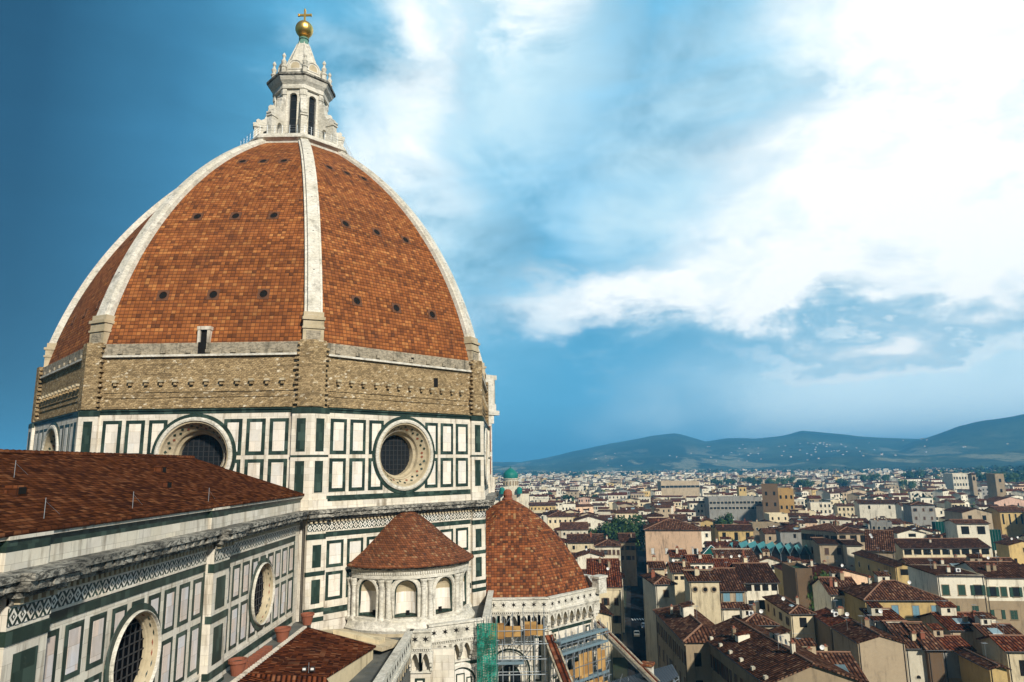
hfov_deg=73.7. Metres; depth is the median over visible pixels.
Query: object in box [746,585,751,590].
window
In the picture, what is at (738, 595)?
window
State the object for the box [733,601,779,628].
house
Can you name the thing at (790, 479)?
tree
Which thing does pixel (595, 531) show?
tree
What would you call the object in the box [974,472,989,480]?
tree
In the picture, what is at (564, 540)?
house
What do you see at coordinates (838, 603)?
window
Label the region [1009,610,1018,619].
window
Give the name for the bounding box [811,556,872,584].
house
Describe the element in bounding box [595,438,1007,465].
hillside villages
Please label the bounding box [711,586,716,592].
window
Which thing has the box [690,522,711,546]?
house
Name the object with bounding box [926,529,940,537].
house
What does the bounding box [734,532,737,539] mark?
window
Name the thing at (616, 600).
window
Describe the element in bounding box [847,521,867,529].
house
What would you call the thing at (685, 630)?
house
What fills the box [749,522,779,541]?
house
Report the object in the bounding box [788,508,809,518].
house
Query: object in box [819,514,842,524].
house
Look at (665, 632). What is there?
window
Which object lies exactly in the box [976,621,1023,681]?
house
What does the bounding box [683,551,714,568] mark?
house
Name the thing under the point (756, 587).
window
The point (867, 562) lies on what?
house
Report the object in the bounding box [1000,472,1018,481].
tree
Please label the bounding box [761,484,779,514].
palace
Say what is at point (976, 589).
window
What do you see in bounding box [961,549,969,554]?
window
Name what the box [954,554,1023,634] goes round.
house
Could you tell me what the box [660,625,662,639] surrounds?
window
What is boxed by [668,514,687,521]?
house
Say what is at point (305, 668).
floodlight
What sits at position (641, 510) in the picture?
house
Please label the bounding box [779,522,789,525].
house
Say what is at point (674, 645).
window
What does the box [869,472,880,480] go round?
tree
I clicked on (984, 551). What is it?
window
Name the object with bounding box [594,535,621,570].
house
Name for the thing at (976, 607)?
window
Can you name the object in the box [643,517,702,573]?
palace
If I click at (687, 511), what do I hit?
house
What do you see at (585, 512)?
house
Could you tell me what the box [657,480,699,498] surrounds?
long hall
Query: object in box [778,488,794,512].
palace
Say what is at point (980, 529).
window
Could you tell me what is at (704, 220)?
sky
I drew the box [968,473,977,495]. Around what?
bell tower
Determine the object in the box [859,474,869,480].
tree
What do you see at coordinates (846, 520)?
house
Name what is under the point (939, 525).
sheeted scaffold
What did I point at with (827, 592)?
house
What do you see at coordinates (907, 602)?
house
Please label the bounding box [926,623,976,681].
house
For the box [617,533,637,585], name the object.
house
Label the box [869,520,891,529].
house
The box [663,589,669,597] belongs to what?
window
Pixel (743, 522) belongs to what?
house
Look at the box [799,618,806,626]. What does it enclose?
window
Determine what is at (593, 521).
house
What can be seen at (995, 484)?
stone tower
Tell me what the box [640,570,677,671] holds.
house
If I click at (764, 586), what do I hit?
window
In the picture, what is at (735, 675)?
window
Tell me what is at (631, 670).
pavement
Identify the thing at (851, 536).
window
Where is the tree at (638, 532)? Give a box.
[623,521,646,566]
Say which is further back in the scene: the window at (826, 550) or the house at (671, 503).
the house at (671, 503)
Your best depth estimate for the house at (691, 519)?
390.63 m
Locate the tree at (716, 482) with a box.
[710,479,722,484]
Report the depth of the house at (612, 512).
471.41 m
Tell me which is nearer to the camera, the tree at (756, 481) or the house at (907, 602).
the house at (907, 602)
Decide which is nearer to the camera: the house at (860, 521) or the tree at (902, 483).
the house at (860, 521)
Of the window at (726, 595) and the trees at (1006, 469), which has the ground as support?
the trees at (1006, 469)
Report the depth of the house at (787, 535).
293.74 m
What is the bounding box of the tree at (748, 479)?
[743,476,755,482]
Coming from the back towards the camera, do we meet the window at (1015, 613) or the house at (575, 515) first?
the house at (575, 515)
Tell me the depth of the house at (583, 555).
256.84 m
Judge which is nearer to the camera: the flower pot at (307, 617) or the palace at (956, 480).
the flower pot at (307, 617)
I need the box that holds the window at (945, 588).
[941,584,950,595]
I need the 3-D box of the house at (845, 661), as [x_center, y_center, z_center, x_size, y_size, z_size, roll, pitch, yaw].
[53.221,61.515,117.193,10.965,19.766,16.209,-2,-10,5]
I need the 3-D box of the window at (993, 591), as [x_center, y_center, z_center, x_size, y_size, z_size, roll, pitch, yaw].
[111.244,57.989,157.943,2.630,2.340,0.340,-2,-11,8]
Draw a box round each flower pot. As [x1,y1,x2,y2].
[228,657,247,676]
[274,626,290,642]
[300,612,314,624]
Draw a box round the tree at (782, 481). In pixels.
[776,477,786,484]
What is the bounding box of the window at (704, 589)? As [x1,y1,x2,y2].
[702,586,707,592]
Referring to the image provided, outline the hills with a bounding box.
[492,414,1023,472]
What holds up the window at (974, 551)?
in the house at (925, 547)
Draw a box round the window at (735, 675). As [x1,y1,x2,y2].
[734,672,737,681]
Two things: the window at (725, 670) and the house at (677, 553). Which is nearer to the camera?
the window at (725, 670)
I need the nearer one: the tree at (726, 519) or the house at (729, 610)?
the house at (729, 610)
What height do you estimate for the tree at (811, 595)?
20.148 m
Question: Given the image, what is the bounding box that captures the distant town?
[492,467,1023,521]
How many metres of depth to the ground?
176.48 m
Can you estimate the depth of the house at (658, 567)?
175.90 m
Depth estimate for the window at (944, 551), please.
244.56 m
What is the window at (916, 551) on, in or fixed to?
in the house at (925, 547)
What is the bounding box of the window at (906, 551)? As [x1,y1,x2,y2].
[904,549,911,554]
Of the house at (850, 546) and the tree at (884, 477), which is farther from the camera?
the tree at (884, 477)
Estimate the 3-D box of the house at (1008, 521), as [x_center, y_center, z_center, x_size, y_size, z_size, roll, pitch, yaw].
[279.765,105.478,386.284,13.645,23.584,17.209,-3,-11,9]
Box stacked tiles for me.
[244,645,272,670]
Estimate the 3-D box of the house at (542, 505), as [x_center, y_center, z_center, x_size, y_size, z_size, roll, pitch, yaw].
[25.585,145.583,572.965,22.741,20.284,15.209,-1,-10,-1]
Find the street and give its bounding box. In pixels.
[631,551,646,676]
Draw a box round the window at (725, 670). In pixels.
[722,664,728,681]
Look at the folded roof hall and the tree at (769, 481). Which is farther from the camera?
the tree at (769, 481)
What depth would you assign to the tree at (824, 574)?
188.26 m
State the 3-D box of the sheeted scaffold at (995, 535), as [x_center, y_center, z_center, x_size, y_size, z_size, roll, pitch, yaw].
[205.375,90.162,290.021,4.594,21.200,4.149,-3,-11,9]
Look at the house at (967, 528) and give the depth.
282.21 m
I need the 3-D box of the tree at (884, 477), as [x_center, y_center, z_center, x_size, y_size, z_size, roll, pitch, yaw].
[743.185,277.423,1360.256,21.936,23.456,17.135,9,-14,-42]
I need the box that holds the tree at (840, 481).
[834,478,848,486]
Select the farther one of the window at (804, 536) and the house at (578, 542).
the house at (578, 542)
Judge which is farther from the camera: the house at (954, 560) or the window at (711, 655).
the house at (954, 560)
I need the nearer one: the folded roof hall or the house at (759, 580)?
the house at (759, 580)
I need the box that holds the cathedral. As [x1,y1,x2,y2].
[0,9,659,681]
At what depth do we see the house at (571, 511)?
480.53 m
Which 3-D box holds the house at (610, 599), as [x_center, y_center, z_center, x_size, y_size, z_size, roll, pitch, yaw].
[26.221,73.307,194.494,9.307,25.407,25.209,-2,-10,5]
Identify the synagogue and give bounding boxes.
[494,466,528,506]
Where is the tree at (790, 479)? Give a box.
[786,476,795,482]
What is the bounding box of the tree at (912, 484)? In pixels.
[907,481,915,488]
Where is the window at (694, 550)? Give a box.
[692,548,697,553]
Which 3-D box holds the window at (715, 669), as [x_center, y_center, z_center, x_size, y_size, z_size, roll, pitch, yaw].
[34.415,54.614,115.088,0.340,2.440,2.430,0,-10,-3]
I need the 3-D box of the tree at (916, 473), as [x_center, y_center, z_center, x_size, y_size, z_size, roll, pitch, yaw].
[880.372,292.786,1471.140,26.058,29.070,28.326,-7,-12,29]
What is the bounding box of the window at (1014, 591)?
[1009,587,1022,596]
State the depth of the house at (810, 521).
371.86 m
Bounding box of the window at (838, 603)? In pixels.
[835,599,842,608]
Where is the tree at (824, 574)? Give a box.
[818,569,828,576]
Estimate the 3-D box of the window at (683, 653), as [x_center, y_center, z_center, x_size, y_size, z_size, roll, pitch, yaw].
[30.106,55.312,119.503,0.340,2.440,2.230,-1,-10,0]
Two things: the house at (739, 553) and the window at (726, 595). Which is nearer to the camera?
the window at (726, 595)
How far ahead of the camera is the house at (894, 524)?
362.61 m
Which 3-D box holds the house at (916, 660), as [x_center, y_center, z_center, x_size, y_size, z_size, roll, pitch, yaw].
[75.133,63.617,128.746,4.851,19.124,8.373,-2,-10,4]
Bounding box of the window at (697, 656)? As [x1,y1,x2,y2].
[694,653,701,666]
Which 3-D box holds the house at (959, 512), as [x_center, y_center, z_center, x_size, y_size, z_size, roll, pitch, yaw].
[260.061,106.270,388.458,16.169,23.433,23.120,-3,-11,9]
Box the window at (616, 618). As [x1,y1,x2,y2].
[613,615,620,623]
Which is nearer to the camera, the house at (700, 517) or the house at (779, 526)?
the house at (779, 526)
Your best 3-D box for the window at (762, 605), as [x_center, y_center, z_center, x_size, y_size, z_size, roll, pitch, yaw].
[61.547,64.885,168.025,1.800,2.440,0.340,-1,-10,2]
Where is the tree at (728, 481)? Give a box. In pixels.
[723,478,736,483]
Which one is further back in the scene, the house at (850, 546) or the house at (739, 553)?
the house at (850, 546)
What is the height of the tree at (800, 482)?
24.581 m
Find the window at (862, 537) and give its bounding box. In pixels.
[860,535,864,541]
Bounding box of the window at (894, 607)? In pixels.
[891,605,899,614]
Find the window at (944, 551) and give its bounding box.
[942,549,949,554]
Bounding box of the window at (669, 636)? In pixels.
[668,634,671,648]
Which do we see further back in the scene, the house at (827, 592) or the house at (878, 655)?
the house at (827, 592)
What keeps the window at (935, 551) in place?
in the house at (925, 547)
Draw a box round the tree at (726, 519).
[713,512,733,524]
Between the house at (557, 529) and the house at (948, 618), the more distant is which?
the house at (557, 529)
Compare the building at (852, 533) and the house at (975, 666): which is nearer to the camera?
the house at (975, 666)
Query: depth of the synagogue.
599.17 m
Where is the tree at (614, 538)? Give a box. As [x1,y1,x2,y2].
[611,525,640,549]
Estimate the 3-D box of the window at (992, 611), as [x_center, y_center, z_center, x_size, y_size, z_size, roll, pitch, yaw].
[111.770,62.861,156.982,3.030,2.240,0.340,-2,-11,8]
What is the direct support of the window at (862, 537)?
in the building at (852, 533)
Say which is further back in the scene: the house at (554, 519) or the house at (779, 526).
the house at (554, 519)
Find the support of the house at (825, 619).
on the ground
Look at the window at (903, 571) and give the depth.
189.86 m
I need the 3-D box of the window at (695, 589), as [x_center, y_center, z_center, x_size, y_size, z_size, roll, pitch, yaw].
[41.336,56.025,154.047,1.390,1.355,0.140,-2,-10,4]
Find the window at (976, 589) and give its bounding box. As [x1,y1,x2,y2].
[970,584,985,595]
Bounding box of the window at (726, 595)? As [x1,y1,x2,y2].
[722,592,730,601]
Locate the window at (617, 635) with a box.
[614,633,620,640]
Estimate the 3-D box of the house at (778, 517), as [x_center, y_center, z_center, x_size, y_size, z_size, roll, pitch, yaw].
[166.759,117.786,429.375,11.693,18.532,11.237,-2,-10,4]
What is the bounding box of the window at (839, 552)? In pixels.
[836,548,841,554]
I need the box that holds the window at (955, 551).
[952,549,959,554]
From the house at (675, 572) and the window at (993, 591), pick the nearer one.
the window at (993, 591)
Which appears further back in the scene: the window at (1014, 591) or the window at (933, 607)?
the window at (1014, 591)
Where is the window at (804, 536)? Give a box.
[801,533,807,539]
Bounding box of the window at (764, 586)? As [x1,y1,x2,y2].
[762,584,768,590]
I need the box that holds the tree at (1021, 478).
[1014,473,1023,481]
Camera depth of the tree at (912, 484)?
1038.35 m
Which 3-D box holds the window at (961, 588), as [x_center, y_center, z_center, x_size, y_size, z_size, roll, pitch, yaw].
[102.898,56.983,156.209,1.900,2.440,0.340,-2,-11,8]
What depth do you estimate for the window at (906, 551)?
245.70 m
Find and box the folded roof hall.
[729,540,810,561]
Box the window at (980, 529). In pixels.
[977,526,985,533]
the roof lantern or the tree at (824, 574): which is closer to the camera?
the tree at (824, 574)
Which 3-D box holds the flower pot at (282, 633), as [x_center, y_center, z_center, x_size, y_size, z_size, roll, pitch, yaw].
[-18.728,23.948,55.712,1.334,1.058,1.314,-1,-10,0]
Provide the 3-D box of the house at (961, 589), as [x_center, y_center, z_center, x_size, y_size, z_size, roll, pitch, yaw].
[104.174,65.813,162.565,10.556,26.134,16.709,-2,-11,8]
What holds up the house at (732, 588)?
on the ground
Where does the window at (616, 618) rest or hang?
in the house at (610, 599)
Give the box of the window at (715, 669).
[712,656,717,673]
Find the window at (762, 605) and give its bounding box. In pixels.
[758,599,765,609]
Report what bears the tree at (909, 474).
on the ground
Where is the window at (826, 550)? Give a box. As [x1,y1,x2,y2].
[824,548,829,554]
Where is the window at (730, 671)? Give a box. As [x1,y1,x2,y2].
[728,667,732,681]
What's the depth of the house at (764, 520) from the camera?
399.61 m
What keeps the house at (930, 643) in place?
on the ground
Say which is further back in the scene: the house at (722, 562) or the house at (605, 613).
the house at (722, 562)
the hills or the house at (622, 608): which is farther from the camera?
the hills
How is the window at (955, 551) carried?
in the house at (925, 547)
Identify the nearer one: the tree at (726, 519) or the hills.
the tree at (726, 519)
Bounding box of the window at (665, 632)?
[664,630,666,643]
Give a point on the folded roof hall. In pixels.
(780, 551)
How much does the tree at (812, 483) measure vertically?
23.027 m
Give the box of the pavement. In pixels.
[626,565,646,676]
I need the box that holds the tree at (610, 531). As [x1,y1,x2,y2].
[598,522,621,539]
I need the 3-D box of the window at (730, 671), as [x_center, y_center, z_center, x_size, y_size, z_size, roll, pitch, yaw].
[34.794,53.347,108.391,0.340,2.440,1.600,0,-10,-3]
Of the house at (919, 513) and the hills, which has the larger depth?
the hills
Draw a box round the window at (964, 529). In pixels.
[961,526,969,533]
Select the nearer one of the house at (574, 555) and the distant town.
the house at (574, 555)
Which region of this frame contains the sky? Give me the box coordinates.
[0,0,1023,461]
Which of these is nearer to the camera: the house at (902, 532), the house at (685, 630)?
the house at (685, 630)
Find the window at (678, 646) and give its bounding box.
[677,643,679,659]
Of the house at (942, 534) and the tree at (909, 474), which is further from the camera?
the tree at (909, 474)
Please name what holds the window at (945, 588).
in the house at (961, 589)
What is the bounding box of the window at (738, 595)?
[735,592,743,601]
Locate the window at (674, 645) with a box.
[672,639,675,654]
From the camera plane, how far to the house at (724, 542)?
287.02 m
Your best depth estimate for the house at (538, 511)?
496.84 m
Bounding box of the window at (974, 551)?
[971,549,979,553]
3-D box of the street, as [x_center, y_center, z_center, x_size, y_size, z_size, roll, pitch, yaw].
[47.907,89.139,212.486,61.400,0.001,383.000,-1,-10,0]
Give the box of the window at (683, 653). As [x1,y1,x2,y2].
[681,649,684,665]
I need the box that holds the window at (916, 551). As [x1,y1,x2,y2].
[914,549,921,554]
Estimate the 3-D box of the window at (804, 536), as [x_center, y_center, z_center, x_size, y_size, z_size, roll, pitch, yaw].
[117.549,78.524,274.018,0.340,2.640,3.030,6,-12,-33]
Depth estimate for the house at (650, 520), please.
338.27 m
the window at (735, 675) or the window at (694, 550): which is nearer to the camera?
the window at (735, 675)
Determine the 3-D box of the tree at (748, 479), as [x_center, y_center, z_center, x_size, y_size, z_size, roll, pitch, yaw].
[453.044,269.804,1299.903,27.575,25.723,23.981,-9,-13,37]
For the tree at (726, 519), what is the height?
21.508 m
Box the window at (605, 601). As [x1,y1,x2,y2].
[602,598,609,605]
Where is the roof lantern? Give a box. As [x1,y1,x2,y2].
[701,545,713,556]
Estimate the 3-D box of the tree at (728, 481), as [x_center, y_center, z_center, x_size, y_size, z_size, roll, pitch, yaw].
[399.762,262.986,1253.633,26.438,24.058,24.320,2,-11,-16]
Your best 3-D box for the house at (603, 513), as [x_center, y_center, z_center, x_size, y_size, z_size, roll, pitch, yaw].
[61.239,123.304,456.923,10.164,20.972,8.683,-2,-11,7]
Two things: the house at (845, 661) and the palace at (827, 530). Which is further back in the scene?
the palace at (827, 530)
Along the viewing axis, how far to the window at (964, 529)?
282.25 m
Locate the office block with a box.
[704,496,761,521]
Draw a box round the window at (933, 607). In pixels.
[930,605,935,611]
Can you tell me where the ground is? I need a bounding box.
[613,543,645,679]
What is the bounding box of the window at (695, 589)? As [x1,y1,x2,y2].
[692,586,697,591]
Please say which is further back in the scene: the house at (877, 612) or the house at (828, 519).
the house at (828, 519)
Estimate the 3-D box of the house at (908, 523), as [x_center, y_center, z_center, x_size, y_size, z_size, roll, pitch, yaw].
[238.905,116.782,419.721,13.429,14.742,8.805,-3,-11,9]
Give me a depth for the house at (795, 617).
149.02 m
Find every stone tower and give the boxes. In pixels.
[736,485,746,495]
[986,473,1005,497]
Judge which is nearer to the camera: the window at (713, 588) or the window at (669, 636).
the window at (669, 636)
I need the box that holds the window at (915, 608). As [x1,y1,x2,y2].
[912,605,919,617]
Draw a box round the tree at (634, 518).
[610,513,644,532]
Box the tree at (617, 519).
[605,515,624,531]
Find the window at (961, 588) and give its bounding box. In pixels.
[957,584,966,595]
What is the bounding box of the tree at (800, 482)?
[794,479,807,487]
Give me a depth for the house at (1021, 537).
276.52 m
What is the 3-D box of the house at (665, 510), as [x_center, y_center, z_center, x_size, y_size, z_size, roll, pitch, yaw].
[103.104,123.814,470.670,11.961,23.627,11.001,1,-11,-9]
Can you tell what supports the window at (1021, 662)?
in the house at (1006, 650)
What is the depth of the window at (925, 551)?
245.16 m
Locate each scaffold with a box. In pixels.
[491,607,548,681]
[550,620,611,681]
[932,520,945,533]
[989,528,1001,550]
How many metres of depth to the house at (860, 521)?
404.48 m
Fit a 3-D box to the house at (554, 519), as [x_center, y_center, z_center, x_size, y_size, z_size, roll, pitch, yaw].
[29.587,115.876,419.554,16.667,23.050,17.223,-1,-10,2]
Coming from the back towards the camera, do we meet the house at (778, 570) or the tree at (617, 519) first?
the tree at (617, 519)
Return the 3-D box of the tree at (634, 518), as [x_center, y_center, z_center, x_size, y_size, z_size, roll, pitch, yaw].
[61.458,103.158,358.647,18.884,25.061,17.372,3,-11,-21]
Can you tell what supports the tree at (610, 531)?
on the ground
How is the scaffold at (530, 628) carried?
on the cathedral
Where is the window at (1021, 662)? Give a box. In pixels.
[1019,660,1023,675]
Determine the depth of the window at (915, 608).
149.50 m
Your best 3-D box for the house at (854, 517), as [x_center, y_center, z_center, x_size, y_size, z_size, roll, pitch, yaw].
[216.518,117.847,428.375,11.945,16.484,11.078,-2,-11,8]
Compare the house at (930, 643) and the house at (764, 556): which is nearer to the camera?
the house at (930, 643)
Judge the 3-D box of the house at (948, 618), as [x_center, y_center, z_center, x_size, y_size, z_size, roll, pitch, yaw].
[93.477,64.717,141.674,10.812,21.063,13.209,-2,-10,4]
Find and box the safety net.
[475,614,499,681]
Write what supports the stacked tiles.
on the cathedral
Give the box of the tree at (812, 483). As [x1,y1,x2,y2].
[804,479,815,486]
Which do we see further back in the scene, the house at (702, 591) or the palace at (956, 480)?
the palace at (956, 480)
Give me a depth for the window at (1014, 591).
157.21 m
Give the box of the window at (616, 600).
[614,598,618,605]
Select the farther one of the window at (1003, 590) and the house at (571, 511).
the house at (571, 511)
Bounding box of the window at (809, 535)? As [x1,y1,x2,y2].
[808,534,814,540]
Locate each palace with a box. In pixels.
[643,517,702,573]
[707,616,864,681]
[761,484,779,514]
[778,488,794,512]
[799,520,859,562]
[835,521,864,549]
[943,473,968,489]
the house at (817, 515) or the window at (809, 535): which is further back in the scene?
the house at (817, 515)
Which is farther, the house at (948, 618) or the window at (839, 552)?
the window at (839, 552)
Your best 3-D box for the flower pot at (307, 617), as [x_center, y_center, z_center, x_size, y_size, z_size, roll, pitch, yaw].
[-18.466,25.077,61.614,1.218,0.966,1.199,-1,-10,0]
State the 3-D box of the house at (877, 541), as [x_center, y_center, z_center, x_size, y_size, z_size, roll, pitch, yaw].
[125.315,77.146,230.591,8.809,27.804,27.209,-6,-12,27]
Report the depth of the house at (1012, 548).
258.50 m
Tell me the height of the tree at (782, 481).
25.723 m
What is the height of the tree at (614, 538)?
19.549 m
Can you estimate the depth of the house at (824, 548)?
257.33 m
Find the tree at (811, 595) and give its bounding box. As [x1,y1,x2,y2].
[807,572,817,610]
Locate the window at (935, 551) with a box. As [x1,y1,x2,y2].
[932,549,940,554]
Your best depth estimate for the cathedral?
67.91 m
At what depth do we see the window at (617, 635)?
181.17 m
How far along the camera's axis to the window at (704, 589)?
153.91 m
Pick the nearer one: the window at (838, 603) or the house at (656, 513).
the window at (838, 603)
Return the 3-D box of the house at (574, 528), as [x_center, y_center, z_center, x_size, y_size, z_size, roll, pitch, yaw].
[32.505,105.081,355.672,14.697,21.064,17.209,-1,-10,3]
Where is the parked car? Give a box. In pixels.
[634,630,639,636]
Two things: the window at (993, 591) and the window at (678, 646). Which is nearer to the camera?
the window at (678, 646)
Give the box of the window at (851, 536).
[850,535,856,540]
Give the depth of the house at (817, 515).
407.64 m
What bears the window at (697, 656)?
in the house at (685, 630)
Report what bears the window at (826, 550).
in the house at (824, 548)
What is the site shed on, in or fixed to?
on the piazza
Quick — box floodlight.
[302,665,314,672]
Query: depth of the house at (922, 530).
331.59 m
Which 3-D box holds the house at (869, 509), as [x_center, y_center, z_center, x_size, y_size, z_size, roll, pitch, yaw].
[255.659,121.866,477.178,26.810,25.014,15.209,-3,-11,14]
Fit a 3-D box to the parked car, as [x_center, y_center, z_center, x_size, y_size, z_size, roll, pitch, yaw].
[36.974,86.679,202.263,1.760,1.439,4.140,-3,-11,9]
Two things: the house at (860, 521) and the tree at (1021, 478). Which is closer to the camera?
the house at (860, 521)
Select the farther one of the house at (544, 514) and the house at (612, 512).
the house at (612, 512)
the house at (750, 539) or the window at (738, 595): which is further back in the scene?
the house at (750, 539)
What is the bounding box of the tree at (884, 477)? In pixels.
[881,474,889,480]
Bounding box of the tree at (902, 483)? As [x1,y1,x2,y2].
[897,479,907,488]
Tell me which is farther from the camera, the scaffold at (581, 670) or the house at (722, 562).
the house at (722, 562)
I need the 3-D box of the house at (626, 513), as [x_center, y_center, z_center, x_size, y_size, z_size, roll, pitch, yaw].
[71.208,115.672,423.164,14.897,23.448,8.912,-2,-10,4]
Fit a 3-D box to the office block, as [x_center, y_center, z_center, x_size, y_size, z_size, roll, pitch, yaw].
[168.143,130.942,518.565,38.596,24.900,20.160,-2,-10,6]
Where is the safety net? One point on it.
(487, 663)
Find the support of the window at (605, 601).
in the house at (610, 599)
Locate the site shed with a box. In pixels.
[610,664,678,681]
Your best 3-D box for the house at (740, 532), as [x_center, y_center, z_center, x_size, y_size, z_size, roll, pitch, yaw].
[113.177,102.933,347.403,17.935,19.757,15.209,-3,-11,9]
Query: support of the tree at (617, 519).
on the ground
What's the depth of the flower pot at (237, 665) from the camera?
46.38 m
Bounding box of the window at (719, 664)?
[717,659,722,677]
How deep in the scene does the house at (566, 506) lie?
500.82 m
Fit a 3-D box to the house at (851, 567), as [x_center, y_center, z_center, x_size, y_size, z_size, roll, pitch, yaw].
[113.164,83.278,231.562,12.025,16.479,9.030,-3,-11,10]
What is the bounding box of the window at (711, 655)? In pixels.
[710,653,712,669]
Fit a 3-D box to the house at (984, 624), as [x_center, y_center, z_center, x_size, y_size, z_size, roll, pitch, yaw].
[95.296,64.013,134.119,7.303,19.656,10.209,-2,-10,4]
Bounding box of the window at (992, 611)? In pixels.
[991,609,1005,619]
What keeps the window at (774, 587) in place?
in the house at (759, 580)
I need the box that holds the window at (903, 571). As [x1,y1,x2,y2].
[900,569,907,574]
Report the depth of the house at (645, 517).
434.34 m
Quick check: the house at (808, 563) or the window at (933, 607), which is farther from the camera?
the house at (808, 563)
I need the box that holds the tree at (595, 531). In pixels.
[588,525,605,533]
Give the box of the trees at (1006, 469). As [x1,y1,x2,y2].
[492,464,1023,506]
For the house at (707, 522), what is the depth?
419.44 m
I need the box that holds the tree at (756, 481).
[750,478,762,485]
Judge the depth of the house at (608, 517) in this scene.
447.64 m
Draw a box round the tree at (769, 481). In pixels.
[764,478,777,483]
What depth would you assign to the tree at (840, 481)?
1150.62 m
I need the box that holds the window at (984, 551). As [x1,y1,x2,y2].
[981,549,988,553]
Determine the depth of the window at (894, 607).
149.96 m
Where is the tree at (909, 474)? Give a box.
[900,471,914,477]
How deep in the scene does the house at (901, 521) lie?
407.71 m
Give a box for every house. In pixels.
[528,502,555,509]
[532,510,549,512]
[542,510,553,523]
[546,510,573,530]
[553,527,560,537]
[560,522,588,546]
[560,538,567,547]
[561,504,575,510]
[562,508,580,516]
[566,532,603,551]
[569,510,579,521]
[571,552,577,562]
[574,514,604,529]
[576,548,604,568]
[580,509,593,515]
[586,557,623,657]
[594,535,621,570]
[595,512,610,514]
[596,603,613,681]
[597,508,619,514]
[598,515,614,520]
[614,508,638,521]
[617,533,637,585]
[621,572,624,632]
[626,506,644,514]
[640,516,646,544]
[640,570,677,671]
[646,509,663,517]
[646,517,667,523]
[646,555,666,575]
[650,503,671,517]
[651,501,673,513]
[653,600,716,681]
[666,546,686,561]
[666,556,691,604]
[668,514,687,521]
[676,509,696,515]
[682,566,721,623]
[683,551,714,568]
[687,514,700,525]
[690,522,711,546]
[692,515,706,519]
[700,518,714,540]
[703,537,738,548]
[710,566,746,602]
[711,548,758,562]
[713,524,753,540]
[713,552,739,567]
[720,600,744,620]
[729,556,780,614]
[733,519,751,523]
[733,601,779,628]
[747,537,757,543]
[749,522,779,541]
[756,519,772,521]
[756,549,782,572]
[758,525,776,543]
[762,593,816,642]
[764,512,788,522]
[768,525,783,527]
[772,556,800,595]
[774,521,805,546]
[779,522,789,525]
[781,562,813,609]
[783,520,806,526]
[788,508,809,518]
[788,515,817,526]
[790,638,868,681]
[798,509,815,515]
[800,559,826,567]
[809,512,822,524]
[809,569,856,611]
[810,537,843,566]
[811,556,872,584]
[813,600,857,650]
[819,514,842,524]
[830,614,908,681]
[836,514,851,523]
[836,560,855,571]
[837,539,863,570]
[838,571,947,622]
[842,519,863,525]
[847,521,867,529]
[850,515,867,522]
[851,549,910,584]
[853,497,899,520]
[859,602,904,631]
[864,528,895,558]
[865,518,899,528]
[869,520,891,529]
[870,516,904,526]
[881,620,927,681]
[885,523,926,537]
[894,535,991,559]
[896,518,913,526]
[899,549,1023,569]
[902,499,936,526]
[902,621,946,681]
[906,560,987,611]
[910,526,932,533]
[916,600,983,646]
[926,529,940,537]
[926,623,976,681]
[928,532,945,537]
[942,519,992,556]
[944,506,993,528]
[953,643,1011,681]
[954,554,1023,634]
[965,612,1022,654]
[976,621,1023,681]
[984,506,1023,537]
[993,536,1023,563]
[1015,535,1023,539]
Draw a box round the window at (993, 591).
[986,586,999,596]
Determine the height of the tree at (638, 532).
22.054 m
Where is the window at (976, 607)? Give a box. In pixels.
[971,605,979,610]
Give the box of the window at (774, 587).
[771,584,777,590]
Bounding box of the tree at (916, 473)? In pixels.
[914,471,925,475]
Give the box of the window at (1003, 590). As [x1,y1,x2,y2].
[999,586,1007,596]
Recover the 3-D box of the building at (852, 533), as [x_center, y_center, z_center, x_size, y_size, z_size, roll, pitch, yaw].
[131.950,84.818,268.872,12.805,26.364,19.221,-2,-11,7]
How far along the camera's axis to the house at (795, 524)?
343.66 m
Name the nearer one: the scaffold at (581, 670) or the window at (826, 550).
the scaffold at (581, 670)
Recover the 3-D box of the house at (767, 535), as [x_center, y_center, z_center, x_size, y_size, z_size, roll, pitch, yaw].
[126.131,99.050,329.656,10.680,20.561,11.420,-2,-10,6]
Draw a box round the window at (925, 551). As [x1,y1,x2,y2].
[923,549,930,554]
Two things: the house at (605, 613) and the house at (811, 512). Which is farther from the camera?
the house at (811, 512)
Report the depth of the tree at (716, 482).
1210.67 m
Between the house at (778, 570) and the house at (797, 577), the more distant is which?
the house at (778, 570)
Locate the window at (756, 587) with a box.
[754,585,760,590]
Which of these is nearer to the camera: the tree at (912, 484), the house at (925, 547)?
the house at (925, 547)

